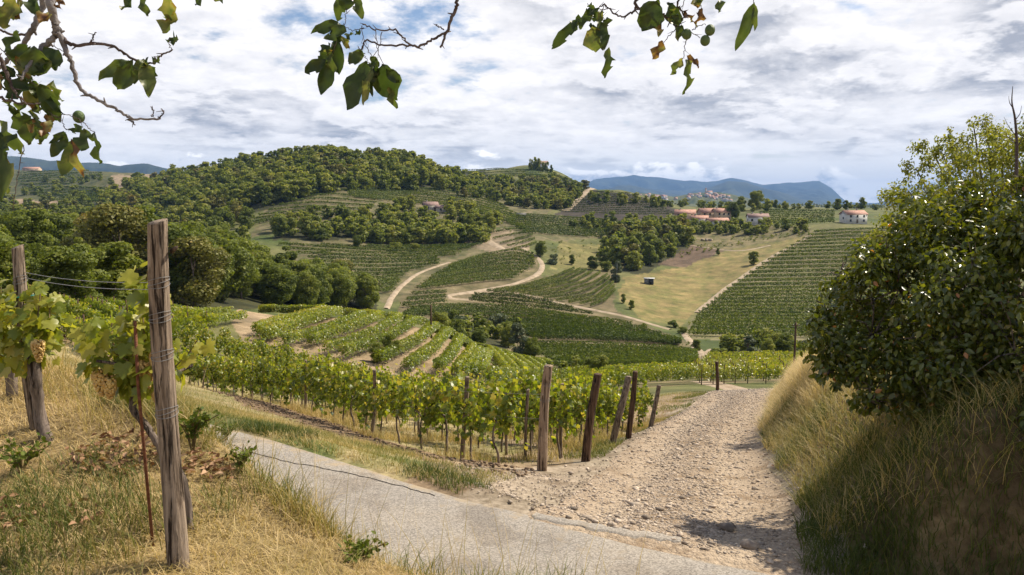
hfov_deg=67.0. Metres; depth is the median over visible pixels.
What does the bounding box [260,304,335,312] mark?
vine row
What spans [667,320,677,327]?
bush
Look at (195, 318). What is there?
vine row
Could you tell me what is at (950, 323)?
bush
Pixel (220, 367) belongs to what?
grapevine
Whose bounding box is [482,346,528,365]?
vine row
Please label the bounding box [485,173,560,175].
vine row
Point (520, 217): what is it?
vine row
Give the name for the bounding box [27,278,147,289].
trellis wire
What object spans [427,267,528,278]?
vine row
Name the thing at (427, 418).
grapevine
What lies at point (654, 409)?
vineyard post
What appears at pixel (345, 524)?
dry stems
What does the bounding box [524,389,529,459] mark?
vineyard post
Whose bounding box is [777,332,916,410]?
golden grass
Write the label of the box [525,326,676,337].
vine row
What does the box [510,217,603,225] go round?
vine row
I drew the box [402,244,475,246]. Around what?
vine row
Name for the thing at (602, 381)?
grapevine
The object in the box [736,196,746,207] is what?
tree
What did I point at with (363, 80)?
walnut tree
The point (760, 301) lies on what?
vine row
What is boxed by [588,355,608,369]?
shrub
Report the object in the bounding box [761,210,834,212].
vine row
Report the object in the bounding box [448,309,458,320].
tree
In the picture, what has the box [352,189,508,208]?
vine row
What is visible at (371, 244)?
vine row
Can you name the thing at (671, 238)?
tree
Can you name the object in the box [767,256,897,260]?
vine row
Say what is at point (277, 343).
grapevine
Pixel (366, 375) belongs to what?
grapevine
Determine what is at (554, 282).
vine row
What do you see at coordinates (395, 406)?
grapevine
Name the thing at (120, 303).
vine row
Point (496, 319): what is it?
tree
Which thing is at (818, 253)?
vine row
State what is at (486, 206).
vine row
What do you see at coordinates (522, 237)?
vine row
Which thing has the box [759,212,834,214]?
vine row
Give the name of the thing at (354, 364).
grapevine
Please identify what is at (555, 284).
vine row
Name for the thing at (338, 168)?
distant turning woodland
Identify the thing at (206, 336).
grapevine
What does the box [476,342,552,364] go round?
vine row
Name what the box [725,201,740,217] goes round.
tree
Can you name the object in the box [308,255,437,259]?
vine row
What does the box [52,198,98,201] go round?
vine row
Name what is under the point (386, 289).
vine row
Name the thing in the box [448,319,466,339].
tree
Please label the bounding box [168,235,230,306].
tree
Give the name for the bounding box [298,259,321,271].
tree
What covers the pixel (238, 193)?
tree
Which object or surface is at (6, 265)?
tree
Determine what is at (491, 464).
soil clods
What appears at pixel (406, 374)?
grapevine
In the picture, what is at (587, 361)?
shrub
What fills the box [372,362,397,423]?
grapevine
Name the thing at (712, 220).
house
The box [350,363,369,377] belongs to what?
grapevine
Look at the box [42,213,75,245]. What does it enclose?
tree
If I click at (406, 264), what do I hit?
vine row
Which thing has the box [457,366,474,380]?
grapevine
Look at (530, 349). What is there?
tree
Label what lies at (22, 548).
green grass
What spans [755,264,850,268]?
vine row
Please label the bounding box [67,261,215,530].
grapevine
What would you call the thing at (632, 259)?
tree
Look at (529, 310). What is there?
vine row
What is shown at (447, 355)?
vine row
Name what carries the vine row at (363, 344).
on the ground at (680, 290)
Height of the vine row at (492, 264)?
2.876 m
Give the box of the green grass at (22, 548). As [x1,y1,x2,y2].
[0,436,618,574]
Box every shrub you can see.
[309,228,328,240]
[367,342,386,362]
[381,333,400,357]
[389,242,401,249]
[411,243,419,250]
[583,357,591,367]
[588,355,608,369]
[621,293,625,302]
[628,300,634,308]
[743,335,757,351]
[760,338,775,353]
[767,332,779,349]
[774,332,793,351]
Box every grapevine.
[0,276,76,442]
[0,279,33,399]
[62,295,76,315]
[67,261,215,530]
[70,300,85,317]
[77,303,91,319]
[85,308,101,322]
[107,303,120,317]
[173,345,186,361]
[176,322,191,347]
[179,348,197,382]
[184,317,197,339]
[186,333,200,349]
[188,353,211,386]
[193,326,205,340]
[194,338,207,362]
[196,353,213,387]
[199,324,214,344]
[204,353,223,390]
[209,331,224,357]
[211,352,228,392]
[215,351,229,362]
[218,326,229,345]
[221,338,234,358]
[221,355,241,394]
[227,332,236,354]
[228,354,247,396]
[230,338,245,361]
[233,365,248,395]
[238,336,248,356]
[240,347,252,362]
[242,356,262,398]
[243,373,258,398]
[246,336,258,357]
[246,350,262,365]
[248,354,269,399]
[250,361,270,399]
[252,333,265,353]
[256,338,270,358]
[258,349,277,401]
[264,356,286,404]
[264,374,282,401]
[266,345,279,364]
[267,362,287,400]
[271,338,285,366]
[275,351,299,405]
[276,347,290,369]
[281,342,294,362]
[285,364,303,400]
[288,363,303,411]
[292,358,303,406]
[294,348,306,363]
[296,354,322,412]
[302,347,333,415]
[313,350,339,417]
[318,349,332,367]
[324,359,350,422]
[332,356,344,372]
[335,363,351,409]
[339,361,364,428]
[341,355,356,375]
[346,361,378,428]
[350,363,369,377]
[355,361,367,372]
[359,370,390,438]
[364,366,389,415]
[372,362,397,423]
[381,375,413,443]
[391,371,411,425]
[398,369,414,416]
[402,368,423,432]
[405,369,438,449]
[411,365,432,393]
[411,369,440,434]
[423,357,463,455]
[423,371,448,440]
[436,365,464,427]
[443,373,468,444]
[449,380,495,459]
[453,370,491,447]
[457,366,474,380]
[460,373,480,402]
[474,369,529,463]
[478,373,515,451]
[478,379,494,435]
[479,365,512,435]
[494,369,510,384]
[498,370,526,440]
[509,373,556,453]
[516,365,548,442]
[536,380,571,441]
[539,378,579,458]
[555,365,598,442]
[565,376,589,422]
[565,383,587,431]
[573,372,592,387]
[579,385,609,434]
[581,382,608,431]
[595,382,623,437]
[600,374,613,392]
[602,383,622,423]
[606,386,629,435]
[609,377,634,413]
[627,387,651,427]
[631,377,658,420]
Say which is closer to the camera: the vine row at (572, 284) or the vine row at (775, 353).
the vine row at (775, 353)
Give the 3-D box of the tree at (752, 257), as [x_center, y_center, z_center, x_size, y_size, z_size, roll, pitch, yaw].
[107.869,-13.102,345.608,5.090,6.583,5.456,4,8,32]
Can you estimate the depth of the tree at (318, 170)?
504.46 m
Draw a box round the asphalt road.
[205,424,768,574]
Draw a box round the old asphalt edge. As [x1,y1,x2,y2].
[532,512,681,542]
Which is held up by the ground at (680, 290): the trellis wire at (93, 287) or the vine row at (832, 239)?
the vine row at (832, 239)
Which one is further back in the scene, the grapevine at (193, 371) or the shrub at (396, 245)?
the shrub at (396, 245)
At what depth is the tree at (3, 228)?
72.19 m
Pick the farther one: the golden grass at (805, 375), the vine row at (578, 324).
the vine row at (578, 324)
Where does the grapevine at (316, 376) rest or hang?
on the ground at (680, 290)
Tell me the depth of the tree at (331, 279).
181.12 m
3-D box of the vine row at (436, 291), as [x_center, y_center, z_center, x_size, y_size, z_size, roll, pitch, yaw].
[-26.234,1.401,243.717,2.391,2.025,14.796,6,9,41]
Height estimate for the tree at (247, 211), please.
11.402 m
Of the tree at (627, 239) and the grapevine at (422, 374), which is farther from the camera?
the tree at (627, 239)
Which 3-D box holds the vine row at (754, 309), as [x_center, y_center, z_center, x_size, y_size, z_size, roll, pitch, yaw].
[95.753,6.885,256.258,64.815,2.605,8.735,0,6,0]
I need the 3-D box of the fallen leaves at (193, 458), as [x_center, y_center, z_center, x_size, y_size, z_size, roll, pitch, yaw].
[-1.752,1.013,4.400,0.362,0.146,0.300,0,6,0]
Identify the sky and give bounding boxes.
[0,0,1023,202]
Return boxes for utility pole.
[430,305,431,337]
[793,322,799,362]
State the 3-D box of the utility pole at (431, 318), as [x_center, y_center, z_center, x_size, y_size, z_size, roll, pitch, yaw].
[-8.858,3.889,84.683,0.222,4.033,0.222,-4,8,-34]
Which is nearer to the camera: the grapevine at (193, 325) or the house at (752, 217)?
the grapevine at (193, 325)
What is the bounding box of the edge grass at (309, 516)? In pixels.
[62,367,605,574]
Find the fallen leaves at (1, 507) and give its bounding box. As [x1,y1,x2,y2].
[0,492,45,527]
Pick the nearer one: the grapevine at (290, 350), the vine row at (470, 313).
the grapevine at (290, 350)
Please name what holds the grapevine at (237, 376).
on the ground at (680, 290)
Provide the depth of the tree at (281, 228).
349.38 m
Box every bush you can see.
[548,253,557,264]
[569,255,575,263]
[587,256,599,268]
[600,261,611,271]
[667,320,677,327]
[677,327,687,332]
[691,339,700,350]
[710,348,727,355]
[796,162,1023,453]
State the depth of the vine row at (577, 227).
441.89 m
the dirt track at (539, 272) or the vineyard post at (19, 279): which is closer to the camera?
the vineyard post at (19, 279)
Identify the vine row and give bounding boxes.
[17,169,88,172]
[17,172,101,174]
[17,176,97,179]
[17,179,78,181]
[19,174,102,176]
[19,182,69,184]
[21,185,105,189]
[28,189,90,191]
[30,191,95,194]
[35,194,95,196]
[52,196,97,198]
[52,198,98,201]
[55,292,149,339]
[59,312,117,360]
[78,294,176,340]
[83,295,174,339]
[101,293,193,336]
[131,292,219,328]
[170,306,233,314]
[171,309,206,331]
[176,307,247,323]
[250,305,370,331]
[253,213,334,218]
[254,218,269,223]
[255,306,374,337]
[256,306,370,338]
[258,209,336,214]
[258,303,334,312]
[258,304,324,312]
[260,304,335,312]
[262,305,314,312]
[268,205,357,209]
[278,242,456,251]
[279,201,373,205]
[279,309,371,343]
[282,246,461,254]
[290,196,376,202]
[296,250,454,257]
[304,310,398,343]
[308,192,376,199]
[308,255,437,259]
[311,258,439,263]
[318,188,375,195]
[321,242,470,249]
[321,312,409,351]
[324,261,439,267]
[327,265,423,271]
[336,315,451,355]
[347,191,520,216]
[348,192,515,216]
[350,190,512,211]
[351,193,514,217]
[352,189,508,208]
[352,269,409,275]
[353,194,514,220]
[355,195,512,222]
[355,272,404,278]
[357,188,501,204]
[366,243,463,247]
[368,187,496,200]
[372,321,470,361]
[377,276,399,281]
[377,279,401,284]
[377,283,396,288]
[378,286,395,291]
[400,298,448,305]
[400,326,472,368]
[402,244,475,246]
[403,307,661,333]
[403,310,676,336]
[404,293,447,300]
[405,305,646,329]
[408,302,632,324]
[410,289,447,295]
[415,275,513,288]
[420,272,518,285]
[423,270,523,281]
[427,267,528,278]
[431,241,482,245]
[431,264,533,276]
[432,333,471,370]
[436,261,535,273]
[439,257,534,270]
[443,254,534,268]
[447,251,533,266]
[450,247,533,263]
[450,342,476,373]
[457,345,481,373]
[467,168,541,171]
[467,347,488,374]
[469,297,591,313]
[471,294,573,307]
[473,341,519,369]
[474,291,553,302]
[475,349,493,374]
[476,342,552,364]
[477,342,545,364]
[477,343,539,369]
[479,343,543,369]
[479,344,529,367]
[480,360,695,379]
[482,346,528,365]
[483,170,551,172]
[483,316,673,336]
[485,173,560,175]
[485,344,510,367]
[486,174,564,176]
[486,266,574,291]
[488,361,695,377]
[489,227,530,232]
[492,230,531,238]
[493,267,580,291]
[497,363,697,380]
[499,268,586,292]
[500,233,532,243]
[503,322,674,337]
[506,219,606,227]
[506,319,672,335]
[507,221,604,229]
[507,236,534,245]
[508,269,593,293]
[508,320,680,337]
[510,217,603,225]
[510,364,697,384]
[511,215,611,223]
[511,223,606,230]
[514,214,617,221]
[514,241,536,247]
[515,212,617,220]
[515,225,606,232]
[518,227,606,235]
[519,270,600,295]
[522,229,602,236]
[522,324,678,337]
[522,330,675,342]
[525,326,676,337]
[525,328,679,338]
[525,331,681,343]
[528,365,699,386]
[530,273,607,296]
[531,333,681,343]
[531,340,696,350]
[533,342,698,354]
[534,343,697,353]
[537,346,697,354]
[540,349,693,355]
[542,350,698,357]
[543,275,609,298]
[546,352,697,359]
[550,355,697,362]
[552,356,697,364]
[554,358,695,367]
[555,278,611,300]
[559,210,673,214]
[563,208,672,212]
[565,207,669,210]
[568,281,613,302]
[572,202,649,204]
[572,205,666,208]
[573,204,662,206]
[575,200,649,203]
[579,284,614,304]
[590,288,615,305]
[688,329,857,336]
[690,326,856,333]
[691,324,886,329]
[692,321,861,327]
[692,357,798,367]
[694,318,855,323]
[695,356,800,362]
[695,359,792,377]
[696,315,893,320]
[696,361,792,380]
[696,362,789,382]
[697,312,837,317]
[698,308,896,314]
[698,354,803,362]
[698,363,787,384]
[701,353,804,360]
[702,306,857,310]
[705,351,806,358]
[706,302,882,306]
[707,349,807,356]
[710,298,888,303]
[714,295,890,300]
[719,291,893,296]
[723,289,890,293]
[726,285,872,289]
[732,281,830,285]
[737,276,857,281]
[743,272,838,277]
[749,268,843,272]
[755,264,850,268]
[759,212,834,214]
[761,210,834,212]
[761,260,858,264]
[764,209,834,210]
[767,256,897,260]
[769,214,834,217]
[770,217,834,219]
[770,218,833,220]
[770,220,834,223]
[773,252,850,256]
[779,248,853,252]
[785,245,867,249]
[790,241,887,245]
[796,238,871,242]
[802,234,884,239]
[808,231,883,235]
[813,227,884,232]
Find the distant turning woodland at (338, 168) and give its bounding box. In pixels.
[8,145,690,251]
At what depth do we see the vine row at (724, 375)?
71.85 m
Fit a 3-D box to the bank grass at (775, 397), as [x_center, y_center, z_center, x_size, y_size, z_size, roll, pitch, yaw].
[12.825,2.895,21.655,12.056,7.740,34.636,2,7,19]
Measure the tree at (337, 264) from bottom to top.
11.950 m
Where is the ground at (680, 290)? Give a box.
[0,156,1023,574]
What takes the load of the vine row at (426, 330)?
on the ground at (680, 290)
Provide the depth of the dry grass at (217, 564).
4.01 m
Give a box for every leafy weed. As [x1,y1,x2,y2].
[0,431,53,473]
[177,406,222,449]
[210,421,238,439]
[224,440,256,473]
[337,530,388,563]
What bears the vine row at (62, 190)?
on the ground at (680, 290)
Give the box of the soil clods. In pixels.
[188,384,535,476]
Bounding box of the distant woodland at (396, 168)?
[0,144,916,383]
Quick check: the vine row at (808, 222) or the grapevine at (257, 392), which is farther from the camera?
the vine row at (808, 222)
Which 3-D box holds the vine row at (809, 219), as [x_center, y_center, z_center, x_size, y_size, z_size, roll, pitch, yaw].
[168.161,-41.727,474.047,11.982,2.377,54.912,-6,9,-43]
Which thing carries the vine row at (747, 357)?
on the ground at (680, 290)
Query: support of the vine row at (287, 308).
on the ground at (680, 290)
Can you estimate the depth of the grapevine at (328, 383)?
20.74 m
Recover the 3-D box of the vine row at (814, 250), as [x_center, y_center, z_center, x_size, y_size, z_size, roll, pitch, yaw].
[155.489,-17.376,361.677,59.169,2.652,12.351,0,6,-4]
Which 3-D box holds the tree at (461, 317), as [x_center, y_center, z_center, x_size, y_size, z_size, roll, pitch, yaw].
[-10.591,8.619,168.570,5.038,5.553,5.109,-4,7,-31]
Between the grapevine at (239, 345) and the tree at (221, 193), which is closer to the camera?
the grapevine at (239, 345)
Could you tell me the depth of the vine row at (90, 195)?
817.35 m
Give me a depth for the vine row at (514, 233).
388.78 m
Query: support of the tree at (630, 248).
on the ground at (680, 290)
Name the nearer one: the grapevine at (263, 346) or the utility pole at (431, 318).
the grapevine at (263, 346)
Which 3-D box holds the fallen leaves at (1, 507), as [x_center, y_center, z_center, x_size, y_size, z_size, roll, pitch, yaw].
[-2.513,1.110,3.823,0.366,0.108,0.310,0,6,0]
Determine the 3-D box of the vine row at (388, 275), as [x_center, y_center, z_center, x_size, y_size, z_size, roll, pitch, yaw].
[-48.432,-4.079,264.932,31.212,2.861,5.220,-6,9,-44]
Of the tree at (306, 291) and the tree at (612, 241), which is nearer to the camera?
the tree at (306, 291)
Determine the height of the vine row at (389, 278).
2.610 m
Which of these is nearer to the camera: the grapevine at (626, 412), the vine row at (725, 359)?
the grapevine at (626, 412)
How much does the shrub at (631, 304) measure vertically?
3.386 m
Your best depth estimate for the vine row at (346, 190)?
495.78 m
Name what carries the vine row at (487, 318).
on the ground at (680, 290)
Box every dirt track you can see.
[384,262,450,308]
[445,242,544,300]
[458,290,669,329]
[486,239,504,249]
[548,341,705,356]
[563,188,593,210]
[681,333,710,352]
[682,243,770,250]
[695,235,811,311]
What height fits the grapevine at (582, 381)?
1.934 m
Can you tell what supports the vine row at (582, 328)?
on the ground at (680, 290)
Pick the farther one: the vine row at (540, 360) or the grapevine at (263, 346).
the vine row at (540, 360)
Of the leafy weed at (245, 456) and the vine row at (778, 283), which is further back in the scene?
the vine row at (778, 283)
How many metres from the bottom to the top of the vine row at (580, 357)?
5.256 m
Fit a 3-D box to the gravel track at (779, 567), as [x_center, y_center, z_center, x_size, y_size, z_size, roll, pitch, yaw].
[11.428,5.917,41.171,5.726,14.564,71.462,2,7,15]
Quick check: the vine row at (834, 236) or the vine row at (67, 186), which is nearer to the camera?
the vine row at (834, 236)
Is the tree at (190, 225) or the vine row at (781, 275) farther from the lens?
the vine row at (781, 275)
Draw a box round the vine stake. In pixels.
[133,321,154,545]
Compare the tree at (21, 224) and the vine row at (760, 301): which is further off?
the vine row at (760, 301)
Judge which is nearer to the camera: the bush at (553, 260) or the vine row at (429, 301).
the vine row at (429, 301)
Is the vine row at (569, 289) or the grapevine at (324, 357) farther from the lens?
the vine row at (569, 289)
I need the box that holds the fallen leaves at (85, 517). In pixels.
[55,497,104,528]
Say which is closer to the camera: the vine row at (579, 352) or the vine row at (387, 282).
the vine row at (579, 352)
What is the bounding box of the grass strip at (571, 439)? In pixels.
[180,381,664,462]
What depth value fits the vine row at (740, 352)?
134.68 m
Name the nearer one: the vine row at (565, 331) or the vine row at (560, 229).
the vine row at (565, 331)
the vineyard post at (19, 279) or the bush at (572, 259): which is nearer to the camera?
the vineyard post at (19, 279)
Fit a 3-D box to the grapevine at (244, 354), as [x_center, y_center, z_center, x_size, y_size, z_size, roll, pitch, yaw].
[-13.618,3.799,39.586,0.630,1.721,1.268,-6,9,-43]
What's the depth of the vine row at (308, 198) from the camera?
462.49 m
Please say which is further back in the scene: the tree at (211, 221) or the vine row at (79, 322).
the tree at (211, 221)
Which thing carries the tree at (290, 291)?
on the ground at (680, 290)
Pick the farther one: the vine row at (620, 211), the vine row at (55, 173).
the vine row at (55, 173)
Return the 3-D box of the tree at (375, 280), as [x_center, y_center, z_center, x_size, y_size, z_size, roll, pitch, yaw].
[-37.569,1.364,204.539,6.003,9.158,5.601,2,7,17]
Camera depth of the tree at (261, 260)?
175.68 m
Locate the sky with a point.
(833, 93)
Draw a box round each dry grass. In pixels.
[0,325,258,443]
[0,358,572,574]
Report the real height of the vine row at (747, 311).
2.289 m
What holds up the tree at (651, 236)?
on the ground at (680, 290)
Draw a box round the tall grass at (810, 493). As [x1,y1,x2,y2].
[759,390,928,574]
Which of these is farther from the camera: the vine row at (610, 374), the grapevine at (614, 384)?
the vine row at (610, 374)
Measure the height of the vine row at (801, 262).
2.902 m
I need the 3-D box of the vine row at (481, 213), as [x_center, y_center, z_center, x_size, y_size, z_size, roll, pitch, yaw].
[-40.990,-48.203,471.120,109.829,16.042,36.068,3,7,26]
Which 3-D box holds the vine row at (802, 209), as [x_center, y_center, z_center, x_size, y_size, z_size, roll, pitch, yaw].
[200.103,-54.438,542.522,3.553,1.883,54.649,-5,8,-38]
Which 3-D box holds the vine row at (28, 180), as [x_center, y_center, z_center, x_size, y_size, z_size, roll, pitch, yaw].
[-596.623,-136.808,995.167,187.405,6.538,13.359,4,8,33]
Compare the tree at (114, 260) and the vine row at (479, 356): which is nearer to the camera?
the tree at (114, 260)
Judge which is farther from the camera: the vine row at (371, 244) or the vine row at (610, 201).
the vine row at (610, 201)
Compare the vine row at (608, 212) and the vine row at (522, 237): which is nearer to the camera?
the vine row at (522, 237)
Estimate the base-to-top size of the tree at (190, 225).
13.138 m
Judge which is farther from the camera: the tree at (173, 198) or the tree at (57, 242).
the tree at (173, 198)
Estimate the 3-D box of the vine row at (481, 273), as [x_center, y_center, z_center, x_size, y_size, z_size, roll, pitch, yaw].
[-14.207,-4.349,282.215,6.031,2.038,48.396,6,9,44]
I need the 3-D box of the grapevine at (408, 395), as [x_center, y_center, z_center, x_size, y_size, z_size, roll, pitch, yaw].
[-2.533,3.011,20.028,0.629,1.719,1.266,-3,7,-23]
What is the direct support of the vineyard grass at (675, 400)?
on the ground at (680, 290)
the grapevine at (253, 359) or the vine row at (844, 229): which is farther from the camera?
the vine row at (844, 229)
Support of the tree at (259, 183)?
on the ground at (680, 290)
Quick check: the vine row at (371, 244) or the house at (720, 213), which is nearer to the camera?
the vine row at (371, 244)
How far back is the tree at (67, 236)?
118.81 m
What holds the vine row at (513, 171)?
on the ground at (680, 290)
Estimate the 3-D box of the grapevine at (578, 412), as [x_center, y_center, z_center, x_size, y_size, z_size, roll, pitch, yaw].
[1.540,2.757,17.259,0.790,1.870,1.382,-5,8,-37]
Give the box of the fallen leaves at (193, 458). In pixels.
[181,447,235,480]
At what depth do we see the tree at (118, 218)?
95.93 m
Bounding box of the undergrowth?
[3,189,809,385]
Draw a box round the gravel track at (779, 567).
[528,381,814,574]
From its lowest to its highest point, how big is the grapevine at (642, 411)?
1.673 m
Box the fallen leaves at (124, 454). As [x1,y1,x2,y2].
[60,428,180,474]
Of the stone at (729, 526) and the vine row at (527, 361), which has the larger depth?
the vine row at (527, 361)
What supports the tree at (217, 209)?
on the ground at (680, 290)
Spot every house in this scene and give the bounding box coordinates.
[22,167,41,170]
[422,200,438,211]
[435,205,445,211]
[674,208,695,219]
[690,214,708,223]
[696,207,713,217]
[705,218,729,225]
[712,207,730,219]
[745,212,769,224]
[839,208,868,223]
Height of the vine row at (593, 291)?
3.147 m
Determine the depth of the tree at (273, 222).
364.21 m
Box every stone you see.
[608,521,616,526]
[691,530,701,535]
[718,522,735,531]
[739,538,760,549]
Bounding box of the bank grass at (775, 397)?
[745,329,1023,546]
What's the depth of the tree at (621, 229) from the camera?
401.45 m
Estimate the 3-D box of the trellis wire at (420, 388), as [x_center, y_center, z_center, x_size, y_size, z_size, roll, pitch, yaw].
[-8.098,2.123,24.502,1.230,3.631,29.848,-5,8,-37]
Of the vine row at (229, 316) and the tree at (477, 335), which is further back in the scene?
the tree at (477, 335)
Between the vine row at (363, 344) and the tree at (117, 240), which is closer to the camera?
the vine row at (363, 344)
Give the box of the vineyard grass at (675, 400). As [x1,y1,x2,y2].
[61,338,690,463]
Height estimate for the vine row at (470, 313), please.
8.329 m
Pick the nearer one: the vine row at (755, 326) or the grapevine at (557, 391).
the grapevine at (557, 391)
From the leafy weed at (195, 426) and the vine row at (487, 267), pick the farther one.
the vine row at (487, 267)
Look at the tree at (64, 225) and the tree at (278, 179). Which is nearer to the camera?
the tree at (64, 225)
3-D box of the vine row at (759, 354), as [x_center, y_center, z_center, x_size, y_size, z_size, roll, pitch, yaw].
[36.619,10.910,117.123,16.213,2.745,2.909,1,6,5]
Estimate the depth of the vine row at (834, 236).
392.06 m
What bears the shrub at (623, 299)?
on the ground at (680, 290)
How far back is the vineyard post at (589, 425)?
13.87 m
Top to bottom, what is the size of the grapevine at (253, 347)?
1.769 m
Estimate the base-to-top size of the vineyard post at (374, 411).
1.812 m
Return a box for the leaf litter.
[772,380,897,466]
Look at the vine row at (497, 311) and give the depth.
210.19 m
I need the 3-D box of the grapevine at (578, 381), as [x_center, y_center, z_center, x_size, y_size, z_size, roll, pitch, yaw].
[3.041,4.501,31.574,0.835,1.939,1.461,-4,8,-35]
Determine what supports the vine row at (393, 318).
on the ground at (680, 290)
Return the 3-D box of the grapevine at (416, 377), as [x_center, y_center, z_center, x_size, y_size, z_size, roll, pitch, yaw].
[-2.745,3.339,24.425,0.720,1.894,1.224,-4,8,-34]
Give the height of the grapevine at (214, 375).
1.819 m
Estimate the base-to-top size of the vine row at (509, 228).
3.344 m
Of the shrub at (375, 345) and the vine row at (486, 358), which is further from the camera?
the vine row at (486, 358)
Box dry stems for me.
[142,365,653,574]
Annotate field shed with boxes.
[643,278,654,284]
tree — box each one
[0,0,757,209]
[0,209,48,231]
[0,224,27,250]
[0,231,30,293]
[2,208,56,259]
[4,234,16,244]
[14,241,26,245]
[15,242,57,294]
[20,238,50,258]
[35,222,60,245]
[36,243,110,301]
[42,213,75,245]
[53,213,80,236]
[58,234,75,250]
[59,203,147,292]
[73,211,100,231]
[73,237,91,249]
[76,208,87,214]
[87,241,144,302]
[99,218,135,243]
[110,221,172,279]
[117,205,161,250]
[166,194,179,205]
[168,220,204,233]
[168,224,207,302]
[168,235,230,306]
[175,196,191,206]
[188,189,197,195]
[198,221,209,227]
[205,217,217,226]
[205,229,259,302]
[206,226,231,235]
[207,237,234,292]
[211,215,223,224]
[212,207,224,215]
[216,187,229,203]
[216,207,234,227]
[218,224,230,233]
[225,184,237,195]
[228,203,238,222]
[229,189,250,205]
[229,239,261,298]
[235,216,251,234]
[238,183,246,189]
[238,206,254,226]
[240,237,267,273]
[246,252,259,295]
[251,180,265,201]
[251,244,275,260]
[253,177,262,190]
[253,261,278,301]
[256,263,298,304]
[258,185,272,205]
[269,212,287,230]
[271,180,293,198]
[272,216,289,237]
[272,246,298,262]
[274,177,284,191]
[278,254,290,264]
[279,263,293,302]
[284,172,297,179]
[284,265,292,300]
[286,260,313,302]
[291,269,321,304]
[295,267,328,304]
[297,178,311,197]
[297,216,311,236]
[297,257,329,273]
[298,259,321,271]
[308,269,333,304]
[315,167,328,179]
[324,261,357,299]
[326,268,355,305]
[327,259,356,303]
[327,267,357,306]
[353,235,361,247]
[354,272,370,296]
[355,275,378,308]
[362,276,379,303]
[432,312,448,332]
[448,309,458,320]
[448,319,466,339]
[453,315,473,333]
[463,213,475,224]
[470,329,486,343]
[476,318,489,332]
[480,211,496,230]
[488,313,507,326]
[499,324,514,347]
[500,321,512,327]
[508,322,528,353]
[523,337,541,356]
[534,240,546,256]
[606,237,622,256]
[610,261,621,281]
[618,227,626,239]
[620,243,638,263]
[622,236,639,246]
[624,250,642,269]
[630,238,640,257]
[634,232,648,251]
[642,238,666,260]
[642,243,658,264]
[643,233,655,244]
[663,231,677,246]
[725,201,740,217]
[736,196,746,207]
[747,190,764,209]
[748,251,758,264]
[833,199,841,209]
[842,200,848,209]
[859,111,1023,317]
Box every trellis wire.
[25,272,147,282]
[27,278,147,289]
[230,365,543,394]
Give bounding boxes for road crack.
[221,439,434,495]
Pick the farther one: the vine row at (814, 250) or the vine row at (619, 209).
the vine row at (619, 209)
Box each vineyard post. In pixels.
[11,244,34,430]
[147,218,189,571]
[202,364,204,387]
[304,360,306,410]
[371,369,375,432]
[417,389,419,432]
[460,376,468,457]
[505,392,507,454]
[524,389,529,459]
[537,364,552,470]
[559,383,563,457]
[581,373,601,461]
[610,376,631,443]
[625,371,637,438]
[648,385,660,426]
[715,361,718,389]
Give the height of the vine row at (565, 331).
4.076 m
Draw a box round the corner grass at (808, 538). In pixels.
[786,374,1023,574]
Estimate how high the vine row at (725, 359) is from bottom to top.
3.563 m
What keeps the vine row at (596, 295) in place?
on the ground at (680, 290)
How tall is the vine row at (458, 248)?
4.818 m
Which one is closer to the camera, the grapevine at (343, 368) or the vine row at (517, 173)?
the grapevine at (343, 368)
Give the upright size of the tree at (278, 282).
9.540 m
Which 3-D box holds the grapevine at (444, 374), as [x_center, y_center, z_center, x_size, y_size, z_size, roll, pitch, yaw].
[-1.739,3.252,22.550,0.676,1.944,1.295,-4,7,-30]
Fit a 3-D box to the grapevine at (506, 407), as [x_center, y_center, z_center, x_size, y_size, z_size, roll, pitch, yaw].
[-0.158,2.319,13.490,1.067,1.717,0.655,6,9,42]
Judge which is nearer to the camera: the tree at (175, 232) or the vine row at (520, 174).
the tree at (175, 232)
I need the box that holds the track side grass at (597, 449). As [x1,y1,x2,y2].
[563,390,710,459]
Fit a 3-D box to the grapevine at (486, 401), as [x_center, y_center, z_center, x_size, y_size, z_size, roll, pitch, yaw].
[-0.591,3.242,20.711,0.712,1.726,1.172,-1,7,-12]
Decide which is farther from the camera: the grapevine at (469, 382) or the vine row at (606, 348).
the vine row at (606, 348)
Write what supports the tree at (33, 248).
on the ground at (680, 290)
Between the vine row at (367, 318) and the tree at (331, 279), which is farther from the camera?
the tree at (331, 279)
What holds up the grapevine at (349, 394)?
on the ground at (680, 290)
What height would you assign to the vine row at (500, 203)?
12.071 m
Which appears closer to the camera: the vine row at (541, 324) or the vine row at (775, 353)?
the vine row at (775, 353)
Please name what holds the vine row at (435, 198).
on the ground at (680, 290)
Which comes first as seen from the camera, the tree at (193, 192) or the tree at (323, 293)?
the tree at (323, 293)
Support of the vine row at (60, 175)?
on the ground at (680, 290)
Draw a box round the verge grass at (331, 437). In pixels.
[47,355,514,493]
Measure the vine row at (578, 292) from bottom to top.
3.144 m
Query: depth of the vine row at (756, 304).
259.98 m
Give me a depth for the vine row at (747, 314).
243.74 m
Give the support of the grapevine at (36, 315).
on the ground at (680, 290)
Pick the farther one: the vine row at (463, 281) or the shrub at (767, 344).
the vine row at (463, 281)
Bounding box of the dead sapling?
[998,86,1023,328]
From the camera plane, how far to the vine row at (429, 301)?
222.55 m

